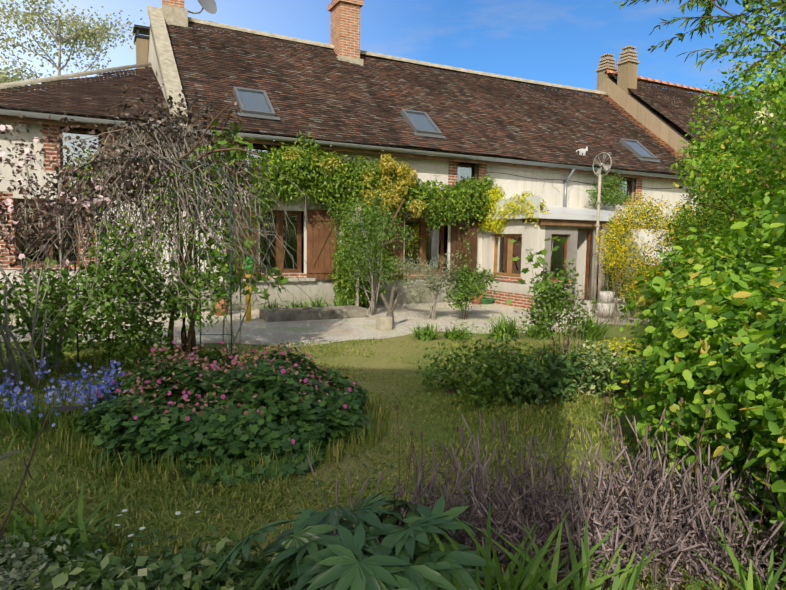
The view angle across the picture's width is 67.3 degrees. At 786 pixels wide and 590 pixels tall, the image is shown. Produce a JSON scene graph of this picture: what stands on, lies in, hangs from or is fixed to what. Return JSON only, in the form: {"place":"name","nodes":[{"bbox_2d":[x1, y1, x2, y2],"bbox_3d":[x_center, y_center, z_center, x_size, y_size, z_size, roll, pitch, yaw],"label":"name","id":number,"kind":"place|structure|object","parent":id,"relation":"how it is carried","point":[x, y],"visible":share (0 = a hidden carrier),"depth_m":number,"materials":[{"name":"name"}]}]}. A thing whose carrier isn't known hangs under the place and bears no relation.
{"place":"outdoors","nodes":[
{"label":"outdoors","id":0,"kind":"place"},
{"bbox_2d":[0,270,67,388],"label":"bare branches","id":1,"kind":"object","parent":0,"point":[10,354],"visible":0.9,"depth_m":5.29,"materials":[{"name":"wood"}]},
{"bbox_2d":[0,0,144,89],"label":"birch tree","id":2,"kind":"object","parent":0,"point":[80,37],"depth_m":22.01,"materials":[{"name":"plant"}]},
{"bbox_2d":[65,140,266,307],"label":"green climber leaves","id":3,"kind":"object","parent":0,"point":[149,252],"visible":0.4,"depth_m":6.42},
{"bbox_2d":[19,203,437,268],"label":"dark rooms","id":4,"kind":"object","parent":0,"point":[429,238],"depth_m":12.35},
{"bbox_2d":[0,295,659,346],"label":"terrace gravel","id":5,"kind":"structure","parent":0,"point":[256,330],"depth_m":9.73,"materials":[{"name":"gravel"}]},
{"bbox_2d":[244,255,251,320],"bbox_3d":[-2.451,-0.113,9.994,0.120,1.120,0.120,-2,6,-27],"label":"figurine","id":6,"kind":"object","parent":5,"relation":"on","point":[248,316],"visible":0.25,"depth_m":9.97,"materials":[{"name":"yellow"}]},
{"bbox_2d":[259,305,366,321],"bbox_3d":[-1.417,0.329,10.579,1.830,0.170,0.550,-2,6,-27],"label":"stone trough","id":7,"kind":"object","parent":5,"relation":"on","point":[303,313],"visible":1,"depth_m":10.39,"materials":[{"name":"stone"}]},
{"bbox_2d":[214,292,482,315],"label":"terracotta pots","id":8,"kind":"object","parent":5,"relation":"on","point":[478,302],"visible":0.33,"depth_m":10.68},
{"bbox_2d":[206,279,485,298],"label":"potted plant leaves","id":9,"kind":"object","parent":8,"relation":"on","point":[226,290],"visible":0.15,"depth_m":10.73,"materials":[{"name":"green plant"}]},
{"bbox_2d":[351,206,362,305],"bbox_3d":[-0.713,-0.727,11.836,0.230,2.070,0.210,-2,6,-27],"label":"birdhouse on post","id":10,"kind":"object","parent":5,"relation":"on","point":[357,298],"visible":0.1,"depth_m":11.86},
{"bbox_2d":[316,186,431,315],"bbox_3d":[-0.474,-0.853,11.268,2.181,2.444,2.187,-2,6,-27],"label":"small tree","id":11,"kind":"object","parent":5,"relation":"on","point":[357,243],"depth_m":10.95,"materials":[{"name":"plant"}]},
{"bbox_2d":[376,316,391,330],"bbox_3d":[-0.142,0.443,9.301,0.200,0.210,0.200,-2,6,-27],"label":"stone block","id":12,"kind":"object","parent":5,"relation":"on","point":[383,323],"depth_m":9.22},
{"bbox_2d":[379,286,398,326],"bbox_3d":[-0.034,0.181,9.640,0.360,0.675,0.201,-2,6,-27],"label":"tree stump","id":13,"kind":"object","parent":5,"relation":"on","point":[391,305],"visible":0.92,"depth_m":9.63,"materials":[{"name":"wood"}]},
{"bbox_2d":[391,251,460,319],"bbox_3d":[0.662,-0.186,10.621,1.342,1.257,1.286,-2,6,-27],"label":"terrace shrub","id":14,"kind":"object","parent":5,"relation":"on","point":[430,278],"depth_m":10.49,"materials":[{"name":"plant"}]},
{"bbox_2d":[441,215,498,319],"bbox_3d":[1.450,-0.502,10.617,1.276,1.912,1.281,-2,6,-27],"label":"shrub","id":15,"kind":"object","parent":5,"relation":"on","point":[465,286],"depth_m":10.59,"materials":[{"name":"plant"}]},
{"bbox_2d":[483,275,571,308],"bbox_3d":[2.974,-0.107,13.474,1.010,0.660,1.980,-2,6,-27],"label":"brickwork","id":16,"kind":"object","parent":5,"relation":"on","point":[519,300],"visible":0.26,"depth_m":13.08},
{"bbox_2d":[481,218,586,309],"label":"extension walls","id":17,"kind":"structure","parent":5,"relation":"on","point":[533,236],"depth_m":13.08,"materials":[{"name":"paint"}]},
{"bbox_2d":[493,234,521,276],"bbox_3d":[2.635,-0.902,13.322,0.058,0.940,1.100,-2,6,-27],"label":"window frame","id":18,"kind":"object","parent":17,"relation":"in","point":[509,236],"visible":0.54,"depth_m":13.33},
{"bbox_2d":[496,237,563,277],"bbox_3d":[3.070,-0.875,13.325,0.765,0.930,1.440,-2,6,-27],"label":"window glass","id":19,"kind":"object","parent":18,"relation":"in","point":[502,250],"visible":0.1,"depth_m":13.28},
{"bbox_2d":[484,195,681,223],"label":"extension roof","id":20,"kind":"structure","parent":17,"relation":"on","point":[568,213],"depth_m":12.89,"materials":[{"name":"white"}]},
{"bbox_2d":[586,171,631,206],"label":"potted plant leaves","id":21,"kind":"object","parent":20,"relation":"on","point":[607,195],"visible":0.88,"depth_m":15.07,"materials":[{"name":"green plant"}]},
{"bbox_2d":[538,202,677,229],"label":"extension beam","id":22,"kind":"structure","parent":17,"relation":"on","point":[567,222],"depth_m":12.57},
{"bbox_2d":[505,236,566,319],"bbox_3d":[2.518,-0.253,10.137,0.955,1.534,1.012,-2,6,-27],"label":"fig sapling","id":23,"kind":"object","parent":5,"relation":"on","point":[536,264],"depth_m":10.16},
{"bbox_2d":[542,225,598,308],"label":"extension front wall","id":24,"kind":"structure","parent":5,"relation":"on","point":[571,232],"depth_m":12.79,"materials":[{"name":"paint"}]},
{"bbox_2d":[551,228,591,299],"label":"extension frames","id":25,"kind":"structure","parent":24,"relation":"in","point":[588,231],"depth_m":13.10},
{"bbox_2d":[592,175,601,314],"bbox_3d":[4.023,-0.978,11.661,0.070,2.750,0.070,-2,6,-27],"label":"pole","id":26,"kind":"object","parent":5,"relation":"on","point":[598,202],"visible":0.85,"depth_m":11.63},
{"bbox_2d":[593,152,611,176],"bbox_3d":[4.083,-2.548,11.539,0.100,0.477,0.477,-2,6,-27],"label":"wind spinner","id":27,"kind":"object","parent":26,"relation":"on","point":[606,167],"visible":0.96,"depth_m":11.52,"materials":[{"name":"grey"}]},
{"bbox_2d":[571,291,633,317],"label":"planter pots","id":28,"kind":"object","parent":5,"relation":"on","point":[600,304],"visible":0.54,"depth_m":11.25,"materials":[{"name":"ceramic"}]},
{"bbox_2d":[597,228,610,306],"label":"porch posts","id":29,"kind":"object","parent":5,"relation":"on","point":[600,280],"visible":0.29,"depth_m":13.13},
{"bbox_2d":[596,264,613,300],"bbox_3d":[4.708,-0.313,14.738,1.000,0.900,1.100,-2,6,-27],"label":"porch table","id":30,"kind":"object","parent":5,"relation":"on","point":[597,282],"depth_m":14.25,"materials":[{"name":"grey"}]},
{"bbox_2d":[328,0,363,58],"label":"brick chimney","id":31,"kind":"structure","parent":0,"point":[345,30],"depth_m":15.39,"materials":[{"name":"brick"}]},
{"bbox_2d":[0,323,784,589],"bbox_3d":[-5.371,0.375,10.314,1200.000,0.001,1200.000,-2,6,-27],"label":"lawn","id":32,"kind":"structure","parent":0,"point":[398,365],"depth_m":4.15,"materials":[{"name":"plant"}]},
{"bbox_2d":[0,250,19,358],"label":"hedge leaves","id":33,"kind":"object","parent":32,"relation":"on","point":[8,304],"visible":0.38,"depth_m":7.41,"materials":[{"name":"green plant"}]},
{"bbox_2d":[0,106,176,372],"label":"mallow shrub","id":34,"kind":"object","parent":32,"relation":"on","point":[33,205],"depth_m":6.06,"materials":[{"name":"plant"}]},
{"bbox_2d":[0,235,237,374],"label":"shrub leaves","id":35,"kind":"object","parent":32,"relation":"on","point":[129,334],"visible":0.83,"depth_m":6.03,"materials":[{"name":"plant"}]},
{"bbox_2d":[88,509,199,560],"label":"daisies","id":36,"kind":"object","parent":32,"relation":"on","point":[142,528],"visible":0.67,"depth_m":2.71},
{"bbox_2d":[72,158,231,365],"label":"garden arch","id":37,"kind":"structure","parent":32,"relation":"on","point":[163,159],"depth_m":6.27,"materials":[{"name":"grey paint"}]},
{"bbox_2d":[1,70,322,355],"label":"weeping tree","id":38,"kind":"object","parent":32,"relation":"on","point":[167,206],"depth_m":6.35,"materials":[{"name":"plant"}]},
{"bbox_2d":[169,120,288,354],"bbox_3d":[-1.916,-0.667,6.914,1.382,2.795,1.112,-2,6,-27],"label":"shrub","id":39,"kind":"object","parent":32,"relation":"on","point":[241,155],"depth_m":6.89,"materials":[{"name":"plant"}]},
{"bbox_2d":[0,347,649,573],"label":"lawn clover weeds","id":40,"kind":"object","parent":32,"relation":"on","point":[300,477],"visible":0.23,"depth_m":3.75,"materials":[{"name":"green plant"}]},
{"bbox_2d":[0,25,696,295],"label":"house walls","id":41,"kind":"structure","parent":32,"relation":"on","point":[512,184],"depth_m":13.33,"materials":[{"name":"paint"}]},
{"bbox_2d":[15,123,25,131],"bbox_3d":[-6.061,-2.726,9.615,0.140,0.120,0.070,-2,6,-27],"label":"security light","id":42,"kind":"object","parent":41,"relation":"attached to","point":[22,128],"visible":0.71,"depth_m":9.59,"materials":[{"name":"grey"}]},
{"bbox_2d":[136,37,148,70],"bbox_3d":[-6.566,-5.436,15.697,0.420,2.580,0.420,-2,6,-27],"label":"rendered chimney","id":43,"kind":"object","parent":41,"relation":"on","point":[142,43],"visible":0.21,"depth_m":15.39,"materials":[{"name":"paint"}]},
{"bbox_2d":[133,24,149,41],"bbox_3d":[-6.544,-6.860,15.570,0.540,0.280,0.540,-2,6,-27],"label":"chimney cap","id":44,"kind":"object","parent":43,"relation":"attached to","point":[138,30],"visible":0.52,"depth_m":15.37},
{"bbox_2d":[162,0,183,7],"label":"chimney","id":45,"kind":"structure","parent":41,"relation":"on","point":[178,3],"depth_m":13.65,"materials":[{"name":"brick"}]},
{"bbox_2d":[161,4,187,33],"bbox_3d":[-5.182,-6.322,13.943,0.540,0.700,0.740,-2,6,-27],"label":"chimney base","id":46,"kind":"object","parent":45,"relation":"attached to","point":[175,15],"visible":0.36,"depth_m":13.60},
{"bbox_2d":[188,0,216,13],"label":"satellite dish","id":47,"kind":"object","parent":45,"relation":"attached to","point":[209,6],"visible":0.92,"depth_m":14.19,"materials":[{"name":"grey"}]},
{"bbox_2d":[0,279,468,318],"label":"house wall base","id":48,"kind":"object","parent":41,"relation":"attached to","point":[320,288],"depth_m":12.05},
{"bbox_2d":[241,278,315,281],"bbox_3d":[-2.333,-0.299,11.772,1.630,0.060,0.090,-2,6,-27],"label":"window sill","id":49,"kind":"structure","parent":41,"relation":"attached to","point":[300,279],"depth_m":11.93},
{"bbox_2d":[0,6,608,116],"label":"house ridge and coping","id":50,"kind":"structure","parent":41,"relation":"on","point":[169,70],"depth_m":12.94,"materials":[{"name":"concrete"}]},
{"bbox_2d":[226,206,403,279],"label":"house shutters","id":51,"kind":"object","parent":41,"relation":"attached to","point":[320,251],"visible":0.35,"depth_m":12.09,"materials":[{"name":"wood"}]},
{"bbox_2d":[0,112,642,278],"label":"house brickwork","id":52,"kind":"object","parent":41,"relation":"attached to","point":[452,177],"visible":0.25,"depth_m":9.94,"materials":[{"name":"brick"}]},
{"bbox_2d":[14,126,632,272],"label":"house window frames","id":53,"kind":"structure","parent":41,"relation":"in","point":[279,214],"depth_m":12.00,"materials":[{"name":"wood"}]},
{"bbox_2d":[19,203,440,268],"bbox_3d":[-2.578,-1.077,11.830,8.370,1.230,0.010,-2,6,-27],"label":"window glass","id":54,"kind":"object","parent":53,"relation":"in","point":[289,241],"depth_m":12.07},
{"bbox_2d":[62,126,630,199],"bbox_3d":[0.467,-2.793,13.202,13.765,0.835,0.001,-2,6,-27],"label":"upper window","id":55,"kind":"structure","parent":53,"relation":"in","point":[465,172],"depth_m":10.28,"materials":[{"name":"glass"}]},
{"bbox_2d":[0,26,685,175],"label":"house roof deck","id":56,"kind":"structure","parent":41,"relation":"on","point":[404,123],"depth_m":14.04,"materials":[{"name":"tile"}]},
{"bbox_2d":[0,66,173,122],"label":"house roof tiles","id":57,"kind":"structure","parent":56,"relation":"on","point":[84,101],"depth_m":10.67,"materials":[{"name":"tile"}]},
{"bbox_2d":[166,21,700,176],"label":"house roof tiles","id":58,"kind":"object","parent":56,"relation":"on","point":[338,91],"visible":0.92,"depth_m":14.43,"materials":[{"name":"tile"}]},
{"bbox_2d":[233,86,660,162],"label":"skylight frames","id":59,"kind":"structure","parent":56,"relation":"attached to","point":[272,114],"depth_m":13.28,"materials":[{"name":"metal"}]},
{"bbox_2d":[237,89,652,156],"bbox_3d":[2.130,-4.048,14.411,11.620,0.536,0.672,-2,6,-27],"label":"skylight glass","id":60,"kind":"object","parent":59,"relation":"in","point":[251,100],"visible":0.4,"depth_m":12.19,"materials":[{"name":"glass"}]},
{"bbox_2d":[0,110,694,182],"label":"house fascia","id":61,"kind":"structure","parent":41,"relation":"attached to","point":[105,127],"depth_m":12.25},
{"bbox_2d":[0,109,698,209],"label":"gutter","id":62,"kind":"object","parent":61,"relation":"attached to","point":[242,135],"visible":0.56,"depth_m":12.14,"materials":[{"name":"metal"}]},
{"bbox_2d":[337,55,362,65],"bbox_3d":[-1.270,-6.943,15.684,0.700,2.350,0.840,-2,6,-27],"label":"chimney base","id":63,"kind":"object","parent":41,"relation":"on","point":[351,60],"visible":0.13,"depth_m":15.38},
{"bbox_2d":[257,203,450,272],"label":"house window reveals","id":64,"kind":"object","parent":41,"relation":"attached to","point":[298,207],"visible":0.33,"depth_m":12.05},
{"bbox_2d":[243,130,608,306],"bbox_3d":[1.854,-1.527,13.459,10.457,3.514,1.042,-2,6,-27],"label":"wisteria vine","id":65,"kind":"object","parent":41,"relation":"attached to","point":[303,176],"depth_m":11.90,"materials":[{"name":"plant"}]},
{"bbox_2d":[281,147,427,217],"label":"wisteria vine young leaves","id":66,"kind":"object","parent":65,"relation":"attached to","point":[400,169],"visible":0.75,"depth_m":12.09,"materials":[{"name":"plant"}]},
{"bbox_2d":[255,140,484,299],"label":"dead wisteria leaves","id":67,"kind":"object","parent":65,"relation":"attached to","point":[363,200],"visible":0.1,"depth_m":11.90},
{"bbox_2d":[450,218,477,278],"bbox_3d":[1.646,-1.062,13.697,0.649,1.440,0.162,-2,6,-27],"label":"dark house shutter","id":68,"kind":"object","parent":41,"relation":"attached to","point":[457,233],"visible":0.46,"depth_m":13.67,"materials":[{"name":"wood"}]},
{"bbox_2d":[488,172,689,189],"bbox_3d":[5.524,-2.954,15.621,7.600,0.101,0.012,-2,6,-27],"label":"house cable","id":69,"kind":"object","parent":41,"relation":"attached to","point":[582,182],"visible":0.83,"depth_m":15.19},
{"bbox_2d":[64,379,785,589],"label":"ground soil beds","id":70,"kind":"object","parent":32,"relation":"on","point":[449,391],"visible":0.04,"depth_m":4.58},
{"bbox_2d":[0,527,91,589],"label":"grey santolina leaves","id":71,"kind":"object","parent":70,"relation":"on","point":[19,572],"visible":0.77,"depth_m":2.06,"materials":[{"name":"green plant"}]},
{"bbox_2d":[0,512,107,589],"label":"low plant leaves","id":72,"kind":"object","parent":70,"relation":"on","point":[75,530],"visible":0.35,"depth_m":2.36,"materials":[{"name":"green plant"}]},
{"bbox_2d":[0,405,82,538],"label":"bare twig","id":73,"kind":"object","parent":72,"relation":"on","point":[64,408],"depth_m":2.35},
{"bbox_2d":[0,357,120,456],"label":"bluebell foliage","id":74,"kind":"object","parent":70,"relation":"on","point":[4,417],"depth_m":4.17,"materials":[{"name":"plant"}]},
{"bbox_2d":[0,354,143,426],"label":"blue flowers","id":75,"kind":"object","parent":74,"relation":"attached to","point":[101,386],"visible":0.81,"depth_m":4.23,"materials":[{"name":"plant"}]},
{"bbox_2d":[10,530,286,589],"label":"variegated groundcover leaves","id":76,"kind":"object","parent":70,"relation":"on","point":[82,568],"visible":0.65,"depth_m":2.04,"materials":[{"name":"green plant"}]},
{"bbox_2d":[56,520,296,589],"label":"dark plant leaves","id":77,"kind":"object","parent":70,"relation":"on","point":[223,575],"visible":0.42,"depth_m":2.15,"materials":[{"name":"green plant"}]},
{"bbox_2d":[63,346,372,487],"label":"geranium leaves","id":78,"kind":"object","parent":70,"relation":"on","point":[174,431],"visible":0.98,"depth_m":3.85,"materials":[{"name":"green plant"}]},
{"bbox_2d":[84,341,355,443],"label":"pink flowers","id":79,"kind":"object","parent":78,"relation":"on","point":[223,396],"visible":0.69,"depth_m":4.14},
{"bbox_2d":[112,338,346,420],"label":"flowers","id":80,"kind":"object","parent":78,"relation":"on","point":[208,374],"visible":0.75,"depth_m":4.22,"materials":[{"name":"plant"}]},
{"bbox_2d":[47,378,391,484],"bbox_3d":[-1.235,0.877,4.487,2.424,0.167,2.545,-2,6,-27],"label":"grass mound","id":81,"kind":"object","parent":70,"relation":"on","point":[373,422],"visible":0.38,"depth_m":3.67,"materials":[{"name":"green plant"}]},
{"bbox_2d":[250,504,446,589],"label":"hellebore petioles","id":82,"kind":"object","parent":70,"relation":"on","point":[268,563],"visible":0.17,"depth_m":2.07,"materials":[{"name":"green"}]},
{"bbox_2d":[209,490,496,589],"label":"hellebore leaves","id":83,"kind":"object","parent":82,"relation":"on","point":[324,558],"visible":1,"depth_m":2.02,"materials":[{"name":"green plant"}]},
{"bbox_2d":[0,482,785,589],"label":"daylily leaves","id":84,"kind":"object","parent":70,"relation":"on","point":[529,571],"visible":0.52,"depth_m":2.09,"materials":[{"name":"green plant"}]},
{"bbox_2d":[411,332,554,412],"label":"plant leaves","id":85,"kind":"object","parent":70,"relation":"on","point":[493,361],"visible":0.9,"depth_m":5.16,"materials":[{"name":"green plant"}]},
{"bbox_2d":[482,345,599,406],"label":"dark plant leaves","id":86,"kind":"object","parent":70,"relation":"on","point":[543,383],"visible":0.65,"depth_m":5.16,"materials":[{"name":"green plant"}]},
{"bbox_2d":[437,270,653,393],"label":"dry plant stalks","id":87,"kind":"object","parent":70,"relation":"on","point":[613,307],"visible":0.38,"depth_m":10.01,"materials":[{"name":"plant"}]},
{"bbox_2d":[314,429,785,589],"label":"dry stems","id":88,"kind":"object","parent":70,"relation":"on","point":[583,525],"visible":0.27,"depth_m":2.44,"materials":[{"name":"plant"}]},
{"bbox_2d":[395,397,785,586],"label":"dry grass stalks","id":89,"kind":"object","parent":70,"relation":"on","point":[618,421],"visible":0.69,"depth_m":2.56,"materials":[{"name":"brown plant"}]},
{"bbox_2d":[550,336,650,367],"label":"gold plant leaves","id":90,"kind":"object","parent":70,"relation":"on","point":[619,344],"visible":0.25,"depth_m":6.59,"materials":[{"name":"yellow plant"}]},
{"bbox_2d":[566,339,651,398],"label":"variegated plant leaves","id":91,"kind":"object","parent":70,"relation":"on","point":[603,377],"visible":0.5,"depth_m":5.50,"materials":[{"name":"green plant"}]},
{"bbox_2d":[684,578,702,589],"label":"leaf","id":92,"kind":"object","parent":70,"relation":"on","point":[691,586],"visible":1,"depth_m":2.09,"materials":[{"name":"green plant"}]},
{"bbox_2d":[603,0,785,561],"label":"old bigleaf leaves","id":93,"kind":"object","parent":70,"relation":"on","point":[705,348],"visible":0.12,"depth_m":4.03,"materials":[{"name":"plant"}]},
{"bbox_2d":[672,87,785,319],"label":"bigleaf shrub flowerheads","id":94,"kind":"object","parent":93,"relation":"attached to","point":[764,108],"visible":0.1,"depth_m":3.99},
{"bbox_2d":[699,497,785,589],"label":"low plant leaves","id":95,"kind":"object","parent":70,"relation":"on","point":[773,518],"visible":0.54,"depth_m":2.48,"materials":[{"name":"green plant"}]},
{"bbox_2d":[255,294,619,402],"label":"strap-leaf clumps","id":96,"kind":"object","parent":32,"relation":"on","point":[592,335],"visible":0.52,"depth_m":8.52,"materials":[{"name":"plant"}]},
{"bbox_2d":[411,313,560,341],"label":"grass tufts","id":97,"kind":"object","parent":32,"relation":"on","point":[472,328],"visible":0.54,"depth_m":8.51,"materials":[{"name":"green plant"}]},
{"bbox_2d":[306,407,785,589],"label":"dry lavender spikes","id":98,"kind":"object","parent":32,"relation":"on","point":[648,471],"visible":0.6,"depth_m":2.46,"materials":[{"name":"plant"}]},
{"bbox_2d":[519,259,598,357],"bbox_3d":[1.872,0.200,6.626,1.107,1.237,0.803,-2,6,-27],"label":"rose shrub","id":99,"kind":"object","parent":32,"relation":"on","point":[553,292],"depth_m":6.47,"materials":[{"name":"plant"}]},
{"bbox_2d":[601,211,683,305],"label":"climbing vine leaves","id":100,"kind":"object","parent":32,"relation":"on","point":[611,284],"depth_m":12.90,"materials":[{"name":"yellow plant"}]},
{"bbox_2d":[595,192,708,316],"bbox_3d":[4.938,-0.662,11.270,2.178,2.632,1.966,2,5,10],"label":"golden shrub","id":101,"kind":"object","parent":32,"relation":"on","point":[627,249],"depth_m":11.09,"materials":[{"name":"plant"}]},
{"bbox_2d":[597,77,775,219],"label":"neighbour walls","id":102,"kind":"structure","parent":32,"relation":"on","point":[645,117],"depth_m":18.96,"materials":[{"name":"paint"}]},
{"bbox_2d":[596,69,615,89],"bbox_3d":[7.449,-7.251,20.672,0.440,1.150,0.440,-2,6,-27],"label":"chimney","id":103,"kind":"object","parent":102,"relation":"on","point":[602,75],"visible":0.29,"depth_m":20.52,"materials":[{"name":"beige"}]},
{"bbox_2d":[595,53,617,71],"bbox_3d":[7.462,-8.088,20.597,0.540,0.530,0.540,-2,6,-27],"label":"chimney pot","id":104,"kind":"object","parent":103,"relation":"on","point":[607,60],"visible":0.88,"depth_m":20.46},
{"bbox_2d":[617,61,637,94],"bbox_3d":[7.865,-6.823,19.890,0.440,1.850,0.440,-2,6,-27],"label":"chimney","id":105,"kind":"object","parent":102,"relation":"on","point":[627,75],"visible":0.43,"depth_m":19.68,"materials":[{"name":"beige"}]},
{"bbox_2d":[616,46,639,64],"bbox_3d":[7.884,-8.008,19.784,0.540,0.530,0.540,-2,6,-27],"label":"chimney pot","id":106,"kind":"object","parent":105,"relation":"on","point":[628,53],"visible":0.94,"depth_m":19.64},
{"bbox_2d":[607,77,779,160],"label":"roof deck","id":107,"kind":"structure","parent":102,"relation":"on","point":[673,126],"depth_m":18.88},
{"bbox_2d":[610,73,785,159],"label":"neighbour roof tiles","id":108,"kind":"object","parent":107,"relation":"on","point":[645,89],"visible":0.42,"depth_m":20.02,"materials":[{"name":"tile"}]},
{"bbox_2d":[605,70,772,103],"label":"neighbour ridge tiles","id":109,"kind":"object","parent":108,"relation":"on","point":[660,82],"visible":0.35,"depth_m":21.83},
{"bbox_2d":[0,0,785,103],"label":"sky","id":110,"kind":"structure","parent":0,"point":[562,42],"materials":[{"name":"blue"}]},
{"bbox_2d":[477,184,548,235],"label":"lime wisteria leaves","id":111,"kind":"object","parent":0,"point":[497,195],"visible":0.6,"depth_m":13.17,"materials":[{"name":"plant"}]},
{"bbox_2d":[551,237,563,276],"bbox_3d":[3.455,-0.730,13.793,0.010,1.820,1.750,-2,6,-27],"label":"window pane","id":112,"kind":"structure","parent":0,"point":[557,264],"depth_m":13.29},
{"bbox_2d":[613,0,785,81],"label":"peach tree","id":113,"kind":"object","parent":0,"point":[707,10],"depth_m":5.67,"materials":[{"name":"plant"}]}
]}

